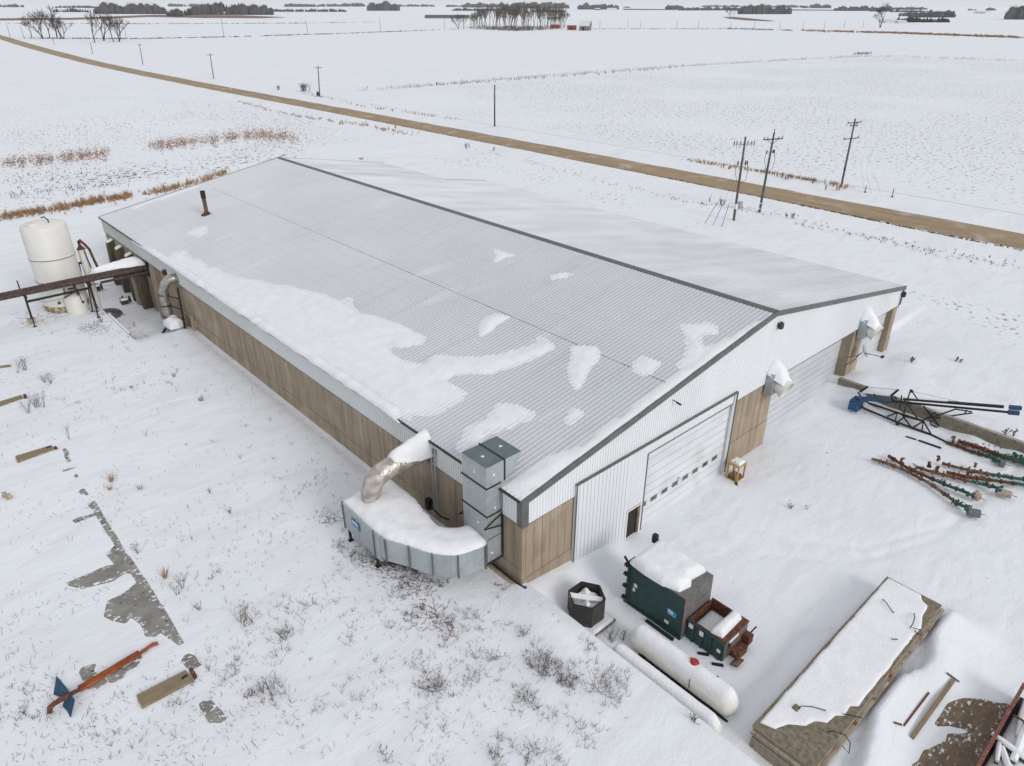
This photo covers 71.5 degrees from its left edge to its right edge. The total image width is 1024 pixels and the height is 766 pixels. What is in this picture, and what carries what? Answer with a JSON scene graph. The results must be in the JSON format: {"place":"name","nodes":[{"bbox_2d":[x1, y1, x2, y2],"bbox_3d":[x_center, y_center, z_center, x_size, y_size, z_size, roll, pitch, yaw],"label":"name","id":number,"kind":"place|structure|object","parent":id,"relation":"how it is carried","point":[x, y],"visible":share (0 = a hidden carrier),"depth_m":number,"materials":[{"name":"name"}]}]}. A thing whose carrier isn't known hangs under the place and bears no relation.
{"place":"outdoors","nodes":[
{"label":"outdoors","id":0,"kind":"place"},
{"bbox_2d":[0,15,277,19],"bbox_3d":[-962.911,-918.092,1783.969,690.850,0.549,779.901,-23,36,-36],"label":"bare field","id":1,"kind":"structure","parent":0,"point":[215,16],"depth_m":1838.63,"materials":[{"name":"soil"}]},
{"bbox_2d":[0,21,372,23],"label":"field line grass","id":2,"kind":"structure","parent":0,"point":[193,23],"depth_m":1145.27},
{"bbox_2d":[0,95,402,221],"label":"stubble field","id":3,"kind":"structure","parent":0,"point":[105,112],"depth_m":160.45,"materials":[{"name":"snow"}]},
{"bbox_2d":[0,175,129,198],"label":"stubble","id":4,"kind":"object","parent":3,"relation":"on","point":[65,191],"visible":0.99,"depth_m":115.39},
{"bbox_2d":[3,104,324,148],"bbox_3d":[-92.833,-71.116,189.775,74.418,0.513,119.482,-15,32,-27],"label":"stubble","id":5,"kind":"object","parent":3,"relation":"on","point":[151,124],"visible":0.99,"depth_m":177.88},
{"bbox_2d":[65,150,312,184],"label":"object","id":6,"kind":"object","parent":3,"relation":"on","point":[142,173],"visible":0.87,"depth_m":129.78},
{"bbox_2d":[24,29,450,38],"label":"field line grass","id":7,"kind":"structure","parent":0,"point":[217,36],"depth_m":656.31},
{"bbox_2d":[0,6,1023,765],"bbox_3d":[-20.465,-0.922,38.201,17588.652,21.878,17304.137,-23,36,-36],"label":"snow ground","id":8,"kind":"structure","parent":0,"point":[798,584],"depth_m":43.66,"materials":[{"name":"snow"}]},
{"bbox_2d":[0,394,26,406],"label":"plank","id":9,"kind":"object","parent":8,"relation":"on","point":[10,400],"visible":1,"depth_m":53.71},
{"bbox_2d":[18,387,47,412],"bbox_3d":[-35.231,1.206,52.362,2.043,1.615,1.739,-23,36,-36],"label":"weed","id":10,"kind":"object","parent":8,"relation":"on","point":[35,401],"visible":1,"depth_m":52.67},
{"bbox_2d":[20,8,46,38],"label":"bare tree","id":11,"kind":"object","parent":8,"relation":"on","point":[36,22],"visible":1,"depth_m":624.59,"materials":[{"name":"brown plant"}]},
{"bbox_2d":[15,445,57,462],"bbox_3d":[-31.669,4.644,47.392,2.359,0.170,0.866,-23,36,-36],"label":"plank","id":12,"kind":"object","parent":8,"relation":"on","point":[30,454],"visible":1,"depth_m":47.25,"materials":[{"name":"brown"}]},
{"bbox_2d":[0,197,95,220],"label":"tall dry grass","id":13,"kind":"structure","parent":8,"relation":"on","point":[32,211],"depth_m":102.41,"materials":[{"name":"plant"}]},
{"bbox_2d":[19,216,89,312],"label":"storage tank","id":14,"kind":"object","parent":8,"relation":"on","point":[49,249],"visible":0.91,"depth_m":67.08,"materials":[{"name":"white"}]},
{"bbox_2d":[0,142,109,173],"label":"dry grass","id":15,"kind":"structure","parent":8,"relation":"on","point":[41,158],"depth_m":138.23,"materials":[{"name":"plant"}]},
{"bbox_2d":[46,17,73,38],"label":"bare tree","id":16,"kind":"object","parent":8,"relation":"on","point":[59,25],"visible":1,"depth_m":623.05,"materials":[{"name":"brown plant"}]},
{"bbox_2d":[47,676,79,716],"bbox_3d":[-19.121,13.324,30.243,1.436,0.810,1.319,2,28,4],"label":"plough blade","id":17,"kind":"object","parent":8,"relation":"on","point":[63,693],"visible":1,"depth_m":30.18,"materials":[{"name":"blue paint"}]},
{"bbox_2d":[53,7,88,11],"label":"conifer belt","id":18,"kind":"object","parent":8,"relation":"on","point":[72,10],"visible":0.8,"depth_m":2633.00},
{"bbox_2d":[0,257,150,327],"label":"pipe rack","id":19,"kind":"object","parent":8,"relation":"on","point":[126,266],"visible":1,"depth_m":68.22,"materials":[{"name":"black"}]},
{"bbox_2d":[63,285,89,314],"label":"tank","id":20,"kind":"object","parent":8,"relation":"on","point":[75,303],"visible":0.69,"depth_m":68.37,"materials":[{"name":"white"}]},
{"bbox_2d":[55,5,97,7],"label":"woodland","id":21,"kind":"object","parent":8,"relation":"on","point":[73,6],"visible":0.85,"depth_m":3834.77,"materials":[{"name":"plant"}]},
{"bbox_2d":[76,239,101,307],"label":"settling pipe","id":22,"kind":"object","parent":8,"relation":"on","point":[84,262],"visible":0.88,"depth_m":70.71,"materials":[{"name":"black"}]},
{"bbox_2d":[79,664,107,690],"bbox_3d":[-18.641,13.082,31.667,0.800,0.124,1.680,-23,36,-36],"label":"concrete pad","id":23,"kind":"object","parent":8,"relation":"on","point":[88,672],"visible":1,"depth_m":31.66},
{"bbox_2d":[87,7,111,40],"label":"bare tree","id":24,"kind":"object","parent":8,"relation":"on","point":[107,19],"visible":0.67,"depth_m":591.90,"materials":[{"name":"brown plant"}]},
{"bbox_2d":[94,511,112,536],"bbox_3d":[-23.501,8.102,40.994,0.270,0.084,3.150,-23,36,-36],"label":"concrete pad","id":25,"kind":"object","parent":8,"relation":"on","point":[106,527],"visible":1,"depth_m":40.89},
{"bbox_2d":[86,190,132,204],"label":"tall dry grass","id":26,"kind":"structure","parent":8,"relation":"on","point":[123,196],"depth_m":108.83,"materials":[{"name":"plant"}]},
{"bbox_2d":[104,308,122,317],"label":"wire coil","id":27,"kind":"object","parent":8,"relation":"on","point":[118,312],"visible":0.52,"depth_m":73.07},
{"bbox_2d":[107,668,125,682],"bbox_3d":[-17.653,13.025,31.743,0.720,0.087,0.720,-23,36,-36],"label":"bare ground patch","id":28,"kind":"object","parent":8,"relation":"on","point":[118,674],"visible":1,"depth_m":31.67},
{"bbox_2d":[103,12,129,41],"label":"bare tree","id":29,"kind":"object","parent":8,"relation":"on","point":[115,23],"visible":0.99,"depth_m":571.25,"materials":[{"name":"brown plant"}]},
{"bbox_2d":[78,641,158,691],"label":"steel beam","id":30,"kind":"structure","parent":8,"relation":"on","point":[109,671],"depth_m":31.84,"materials":[{"name":"metal"}]},
{"bbox_2d":[106,312,131,336],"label":"ramp wall","id":31,"kind":"structure","parent":8,"relation":"on","point":[119,324],"depth_m":66.51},
{"bbox_2d":[67,546,183,644],"bbox_3d":[-19.663,11.031,35.556,3.060,0.143,9.450,-23,36,-36],"label":"bare ground patch","id":32,"kind":"object","parent":8,"relation":"on","point":[150,618],"visible":1,"depth_m":35.66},
{"bbox_2d":[93,1,166,13],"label":"woodland","id":33,"kind":"object","parent":8,"relation":"on","point":[130,8],"visible":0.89,"depth_m":2279.99,"materials":[{"name":"plant"}]},
{"bbox_2d":[123,656,141,671],"bbox_3d":[-17.189,12.774,32.276,0.880,0.117,0.480,-23,36,-36],"label":"concrete pad","id":34,"kind":"object","parent":8,"relation":"on","point":[134,663],"visible":1,"depth_m":32.23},
{"bbox_2d":[91,501,177,638],"bbox_3d":[-20.574,9.584,38.220,0.450,0.097,13.950,-23,36,-36],"label":"bare ground patch","id":35,"kind":"object","parent":8,"relation":"on","point":[116,540],"visible":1,"depth_m":38.98,"materials":[{"name":"soil"}]},
{"bbox_2d":[136,667,196,708],"bbox_3d":[-15.060,13.270,31.099,2.352,0.190,0.819,-23,36,-36],"label":"plank","id":36,"kind":"object","parent":8,"relation":"on","point":[159,691],"visible":1,"depth_m":31.01,"materials":[{"name":"brown"}]},
{"bbox_2d":[167,287,185,328],"bbox_3d":[-30.831,-7.005,65.333,1.971,4.105,0.302,20,34,33],"label":"ladder frame","id":37,"kind":"object","parent":8,"relation":"on","point":[181,309],"visible":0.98,"depth_m":64.86,"materials":[{"name":"black"}]},
{"bbox_2d":[138,166,227,198],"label":"tall dry grass","id":38,"kind":"structure","parent":8,"relation":"on","point":[177,185],"depth_m":116.75,"materials":[{"name":"plant"}]},
{"bbox_2d":[182,654,199,668],"bbox_3d":[-14.639,12.700,32.411,0.560,0.089,1.040,-23,36,-36],"label":"concrete pad","id":39,"kind":"object","parent":8,"relation":"on","point":[190,660],"visible":1,"depth_m":32.38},
{"bbox_2d":[199,698,226,722],"bbox_3d":[-12.680,13.924,30.128,0.640,0.129,1.520,-23,36,-36],"label":"concrete pad","id":40,"kind":"object","parent":8,"relation":"on","point":[212,711],"visible":1,"depth_m":30.08,"materials":[{"name":"concrete"}]},
{"bbox_2d":[143,120,299,155],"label":"dry grass","id":41,"kind":"structure","parent":8,"relation":"on","point":[161,143],"depth_m":158.34,"materials":[{"name":"plant"}]},
{"bbox_2d":[207,2,250,14],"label":"conifer belt","id":42,"kind":"object","parent":8,"relation":"on","point":[210,9],"visible":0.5,"depth_m":2151.33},
{"bbox_2d":[191,3,273,14],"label":"woodland","id":43,"kind":"object","parent":8,"relation":"on","point":[242,9],"visible":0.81,"depth_m":2147.58,"materials":[{"name":"plant"}]},
{"bbox_2d":[232,603,252,625],"bbox_3d":[-12.950,11.105,34.261,0.810,1.164,1.194,-23,36,-36],"label":"weed","id":44,"kind":"object","parent":8,"relation":"on","point":[245,616],"visible":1,"depth_m":34.34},
{"bbox_2d":[284,3,318,6],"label":"woodland","id":45,"kind":"object","parent":8,"relation":"on","point":[298,5],"visible":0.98,"depth_m":4853.48,"materials":[{"name":"plant"}]},
{"bbox_2d":[273,8,346,11],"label":"woodland","id":46,"kind":"object","parent":8,"relation":"on","point":[310,10],"visible":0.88,"depth_m":2904.24,"materials":[{"name":"plant"}]},
{"bbox_2d":[0,306,631,765],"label":"dry weed stems","id":47,"kind":"object","parent":8,"relation":"on","point":[346,622],"visible":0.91,"depth_m":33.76,"materials":[{"name":"plant"}]},
{"bbox_2d":[238,100,418,135],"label":"roadside grass","id":48,"kind":"structure","parent":8,"relation":"on","point":[341,121],"depth_m":184.56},
{"bbox_2d":[340,2,364,6],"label":"woodland","id":49,"kind":"object","parent":8,"relation":"on","point":[353,5],"visible":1,"depth_m":5354.44,"materials":[{"name":"plant"}]},
{"bbox_2d":[367,1,399,10],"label":"woodland","id":50,"kind":"object","parent":8,"relation":"on","point":[383,6],"visible":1,"depth_m":3194.50,"materials":[{"name":"plant"}]},
{"bbox_2d":[412,657,450,696],"bbox_3d":[-3.524,12.991,31.168,1.781,0.782,2.090,-23,36,-36],"label":"weed","id":51,"kind":"object","parent":8,"relation":"on","point":[434,685],"visible":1,"depth_m":31.16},
{"bbox_2d":[425,15,469,18],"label":"livestock shed","id":52,"kind":"structure","parent":8,"relation":"on","point":[438,16],"depth_m":1601.63,"materials":[{"name":"grey"}]},
{"bbox_2d":[462,2,502,7],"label":"woodland","id":53,"kind":"object","parent":8,"relation":"on","point":[468,5],"visible":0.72,"depth_m":4570.34,"materials":[{"name":"plant"}]},
{"bbox_2d":[98,157,906,588],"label":"farm shed","id":54,"kind":"structure","parent":8,"relation":"on","point":[614,377],"depth_m":50.09,"materials":[{"name":"metal"}]},
{"bbox_2d":[158,273,183,332],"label":"exhaust duct","id":55,"kind":"object","parent":54,"relation":"attached to","point":[172,322],"visible":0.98,"depth_m":65.18,"materials":[{"name":"silver metal"}]},
{"bbox_2d":[341,429,520,578],"bbox_3d":[-4.466,6.122,37.574,6.165,7.270,8.371,-23,36,-36],"label":"air duct","id":56,"kind":"object","parent":54,"relation":"attached to","point":[386,517],"visible":1,"depth_m":36.10,"materials":[{"name":"silver"}]},
{"bbox_2d":[641,407,729,525],"bbox_3d":[10.789,5.471,44.529,8.530,6.430,0.125,-23,36,-36],"label":"overhead door","id":57,"kind":"structure","parent":54,"relation":"in","point":[680,466],"depth_m":44.19,"materials":[{"name":"paint"}]},
{"bbox_2d":[765,339,841,429],"bbox_3d":[21.962,0.219,54.484,12.020,6.400,0.090,-23,36,-36],"label":"overhead door","id":58,"kind":"structure","parent":54,"relation":"in","point":[807,377],"depth_m":54.90,"materials":[{"name":"metal"}]},
{"bbox_2d":[856,313,886,363],"bbox_3d":[30.072,-2.985,60.538,5.320,6.400,0.090,-23,36,-36],"label":"overhead door","id":59,"kind":"structure","parent":54,"relation":"in","point":[871,346],"depth_m":60.82,"materials":[{"name":"metal"}]},
{"bbox_2d":[470,25,563,30],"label":"undergrowth","id":60,"kind":"object","parent":8,"relation":"on","point":[518,28],"visible":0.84,"depth_m":898.06,"materials":[{"name":"brown plant"}]},
{"bbox_2d":[501,1,569,8],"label":"woodland","id":61,"kind":"object","parent":8,"relation":"on","point":[546,4],"visible":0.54,"depth_m":4133.68,"materials":[{"name":"plant"}]},
{"bbox_2d":[526,645,564,681],"bbox_3d":[1.454,12.552,31.799,1.581,0.939,1.850,-11,30,-20],"label":"weed","id":62,"kind":"object","parent":8,"relation":"on","point":[547,672],"visible":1,"depth_m":31.72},
{"bbox_2d":[579,20,591,30],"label":"barn","id":63,"kind":"structure","parent":8,"relation":"on","point":[585,25],"depth_m":847.79,"materials":[{"name":"grey"}]},
{"bbox_2d":[569,659,616,696],"bbox_3d":[3.277,12.928,30.953,2.345,0.993,1.043,18,33,30],"label":"weed","id":64,"kind":"object","parent":8,"relation":"on","point":[579,679],"visible":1,"depth_m":30.96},
{"bbox_2d":[577,2,618,9],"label":"woodland","id":65,"kind":"object","parent":8,"relation":"on","point":[586,6],"visible":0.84,"depth_m":3747.73,"materials":[{"name":"plant"}]},
{"bbox_2d":[585,612,615,635],"bbox_3d":[3.981,12.027,36.465,1.800,0.391,2.060,-23,36,-36],"label":"pallet","id":66,"kind":"object","parent":8,"relation":"on","point":[602,625],"visible":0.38,"depth_m":35.82,"materials":[{"name":"white wood"}]},
{"bbox_2d":[567,581,605,627],"bbox_3d":[3.766,11.352,36.191,1.972,1.590,1.671,-23,36,-36],"label":"steel bin","id":67,"kind":"object","parent":66,"relation":"on","point":[586,604],"visible":0.99,"depth_m":35.76,"materials":[{"name":"black"}]},
{"bbox_2d":[466,148,798,215],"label":"roadside grass","id":68,"kind":"structure","parent":8,"relation":"on","point":[652,188],"depth_m":110.31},
{"bbox_2d":[612,643,721,733],"bbox_3d":[6.806,13.838,32.160,1.000,1.432,6.000,-23,36,-36],"label":"propane tank","id":69,"kind":"object","parent":8,"relation":"on","point":[705,714],"visible":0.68,"depth_m":31.51,"materials":[{"name":"metal"}]},
{"bbox_2d":[621,533,713,640],"bbox_3d":[7.864,10.429,36.577,2.800,3.318,3.806,-23,36,-36],"label":"waste container","id":70,"kind":"object","parent":8,"relation":"on","point":[668,587],"visible":1,"depth_m":35.66,"materials":[{"name":"metal"}]},
{"bbox_2d":[629,624,738,722],"bbox_3d":[7.893,13.204,33.125,1.146,1.650,5.840,-23,36,-36],"label":"propane tank","id":71,"kind":"object","parent":8,"relation":"on","point":[707,686],"visible":1,"depth_m":32.52,"materials":[{"name":"white"}]},
{"bbox_2d":[355,53,1019,90],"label":"frosty grass","id":72,"kind":"structure","parent":8,"relation":"on","point":[580,73],"depth_m":327.66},
{"bbox_2d":[678,6,737,10],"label":"woodland","id":73,"kind":"object","parent":8,"relation":"on","point":[706,8],"visible":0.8,"depth_m":3397.72,"materials":[{"name":"plant"}]},
{"bbox_2d":[407,156,1023,354],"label":"thin snow verge","id":74,"kind":"structure","parent":8,"relation":"on","point":[1004,326],"depth_m":104.68,"materials":[{"name":"snow"}]},
{"bbox_2d":[686,598,756,661],"bbox_3d":[10.441,12.072,35.016,2.500,1.681,2.688,-23,36,-36],"label":"compactor hopper","id":75,"kind":"object","parent":8,"relation":"on","point":[717,630],"visible":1,"depth_m":34.64,"materials":[{"name":"green paint"}]},
{"bbox_2d":[725,457,746,481],"bbox_3d":[14.922,5.739,47.368,0.960,1.478,0.910,-23,36,-36],"label":"timber crate","id":76,"kind":"object","parent":8,"relation":"on","point":[739,463],"visible":0.99,"depth_m":47.20,"materials":[{"name":"brown wood"}]},
{"bbox_2d":[732,137,754,220],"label":"utility pole","id":77,"kind":"object","parent":8,"relation":"on","point":[737,192],"visible":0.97,"depth_m":95.94,"materials":[{"name":"brown wood"}]},
{"bbox_2d":[737,3,791,13],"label":"woodland","id":78,"kind":"object","parent":8,"relation":"on","point":[752,9],"visible":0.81,"depth_m":2420.68,"materials":[{"name":"plant"}]},
{"bbox_2d":[749,736,791,765],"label":"concrete slab","id":79,"kind":"structure","parent":8,"relation":"on","point":[773,758],"depth_m":29.67,"materials":[{"name":"concrete"}]},
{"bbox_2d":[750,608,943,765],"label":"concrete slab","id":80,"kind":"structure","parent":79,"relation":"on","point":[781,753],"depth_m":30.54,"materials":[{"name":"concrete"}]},
{"bbox_2d":[758,129,782,212],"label":"utility pole","id":81,"kind":"object","parent":8,"relation":"on","point":[765,178],"visible":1,"depth_m":99.78,"materials":[{"name":"brown wood"}]},
{"bbox_2d":[802,3,830,7],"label":"woodland","id":82,"kind":"object","parent":8,"relation":"on","point":[816,5],"visible":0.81,"depth_m":4221.73,"materials":[{"name":"plant"}]},
{"bbox_2d":[840,119,861,187],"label":"utility pole","id":83,"kind":"object","parent":8,"relation":"on","point":[850,138],"visible":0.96,"depth_m":114.00,"materials":[{"name":"brown wood"}]},
{"bbox_2d":[833,5,869,10],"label":"woodland","id":84,"kind":"object","parent":8,"relation":"on","point":[851,8],"visible":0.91,"depth_m":3199.72,"materials":[{"name":"plant"}]},
{"bbox_2d":[874,3,888,27],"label":"bare tree","id":85,"kind":"object","parent":8,"relation":"on","point":[878,11],"visible":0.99,"depth_m":972.09,"materials":[{"name":"brown plant"}]},
{"bbox_2d":[892,7,927,9],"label":"woodland","id":86,"kind":"object","parent":8,"relation":"on","point":[909,8],"visible":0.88,"depth_m":3538.89,"materials":[{"name":"plant"}]},
{"bbox_2d":[903,692,929,726],"bbox_3d":[17.880,14.407,31.449,2.504,0.153,0.070,-22,35,-35],"label":"steel rod","id":87,"kind":"object","parent":8,"relation":"on","point":[916,709],"visible":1,"depth_m":31.39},
{"bbox_2d":[897,16,949,22],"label":"conifer belt","id":88,"kind":"object","parent":8,"relation":"on","point":[916,19],"visible":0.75,"depth_m":1291.86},
{"bbox_2d":[871,458,984,517],"bbox_3d":[27.051,6.589,46.414,1.292,0.542,7.536,-14,31,-24],"label":"grain auger","id":89,"kind":"object","parent":8,"relation":"on","point":[972,512],"visible":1,"depth_m":45.75,"materials":[{"name":"green paint"}]},
{"bbox_2d":[837,377,1023,453],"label":"grain auger","id":90,"kind":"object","parent":8,"relation":"on","point":[951,423],"depth_m":51.66,"materials":[{"name":"metal"}]},
{"bbox_2d":[908,10,955,17],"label":"woodland","id":91,"kind":"object","parent":8,"relation":"on","point":[932,14],"visible":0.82,"depth_m":1836.51,"materials":[{"name":"plant"}]},
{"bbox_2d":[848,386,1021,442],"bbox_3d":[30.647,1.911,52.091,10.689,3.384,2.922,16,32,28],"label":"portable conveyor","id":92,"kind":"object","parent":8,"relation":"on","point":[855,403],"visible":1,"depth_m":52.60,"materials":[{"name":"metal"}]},
{"bbox_2d":[910,672,959,739],"bbox_3d":[18.739,14.315,31.569,4.387,0.480,0.580,-23,36,-36],"label":"timber post","id":93,"kind":"object","parent":8,"relation":"on","point":[930,711],"visible":1,"depth_m":31.52,"materials":[{"name":"wood"}]},
{"bbox_2d":[887,455,983,501],"bbox_3d":[27.881,6.220,47.087,0.825,0.600,6.353,-20,34,-33],"label":"grain auger","id":94,"kind":"object","parent":8,"relation":"on","point":[976,495],"visible":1,"depth_m":46.62,"materials":[{"name":"green paint"}]},
{"bbox_2d":[913,455,1015,498],"bbox_3d":[29.980,6.221,47.036,2.091,0.616,5.968,-23,36,-36],"label":"grain auger","id":95,"kind":"object","parent":8,"relation":"on","point":[999,491],"visible":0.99,"depth_m":46.78,"materials":[{"name":"green paint"}]},
{"bbox_2d":[946,435,1009,466],"bbox_3d":[32.925,4.621,49.793,2.176,0.863,4.073,-16,32,-27],"label":"grain auger","id":96,"kind":"object","parent":8,"relation":"on","point":[995,459],"visible":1,"depth_m":49.55,"materials":[{"name":"green paint"}]},
{"bbox_2d":[942,462,1023,481],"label":"grain auger","id":97,"kind":"object","parent":8,"relation":"on","point":[986,473],"visible":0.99,"depth_m":47.59,"materials":[{"name":"green paint"}]},
{"bbox_2d":[946,471,1023,486],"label":"grain auger","id":98,"kind":"object","parent":8,"relation":"on","point":[981,477],"visible":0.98,"depth_m":47.02,"materials":[{"name":"green paint"}]},
{"bbox_2d":[957,439,1023,464],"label":"grain auger","id":99,"kind":"object","parent":8,"relation":"on","point":[1020,460],"visible":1,"depth_m":49.09,"materials":[{"name":"green paint"}]},
{"bbox_2d":[1004,5,1023,19],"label":"woodland","id":100,"kind":"object","parent":8,"relation":"on","point":[1014,13],"visible":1,"depth_m":1564.69,"materials":[{"name":"plant"}]},
{"bbox_2d":[0,35,1023,249],"bbox_3d":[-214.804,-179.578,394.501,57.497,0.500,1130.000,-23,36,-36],"label":"gravel road","id":101,"kind":"structure","parent":0,"point":[974,232],"depth_m":127.32,"materials":[{"name":"gravel"}]},
{"bbox_2d":[190,85,1021,250],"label":"road edge clods","id":102,"kind":"object","parent":101,"relation":"on","point":[799,204],"visible":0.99,"depth_m":100.92,"materials":[{"name":"soil"}]},
{"bbox_2d":[0,0,1023,6],"label":"sky","id":103,"kind":"structure","parent":0,"point":[834,3],"materials":[{"name":"white"}]},
{"bbox_2d":[326,56,1023,213],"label":"plowed field","id":104,"kind":"structure","parent":0,"point":[948,130],"depth_m":195.69,"materials":[{"name":"snow"}]},
{"bbox_2d":[681,158,853,187],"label":"roadside grass","id":105,"kind":"structure","parent":0,"point":[804,178],"depth_m":127.58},
{"bbox_2d":[752,577,941,765],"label":"concrete slab","id":106,"kind":"structure","parent":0,"point":[810,714],"depth_m":32.23,"materials":[{"name":"brown concrete"}]},
{"bbox_2d":[795,219,1019,267],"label":"roadside grass","id":107,"kind":"structure","parent":0,"point":[912,245],"depth_m":87.59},
{"bbox_2d":[802,28,1023,37],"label":"ditch grass","id":108,"kind":"structure","parent":0,"point":[934,34],"depth_m":749.02,"materials":[{"name":"plant"}]},
{"bbox_2d":[912,698,1014,765],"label":"bare ground","id":109,"kind":"structure","parent":0,"point":[978,720],"depth_m":30.92,"materials":[{"name":"soil"}]},
{"bbox_2d":[976,683,1023,765],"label":"scrap trailer","id":110,"kind":"object","parent":109,"relation":"on","point":[1007,748],"visible":1,"depth_m":29.68,"materials":[{"name":"red paint"}]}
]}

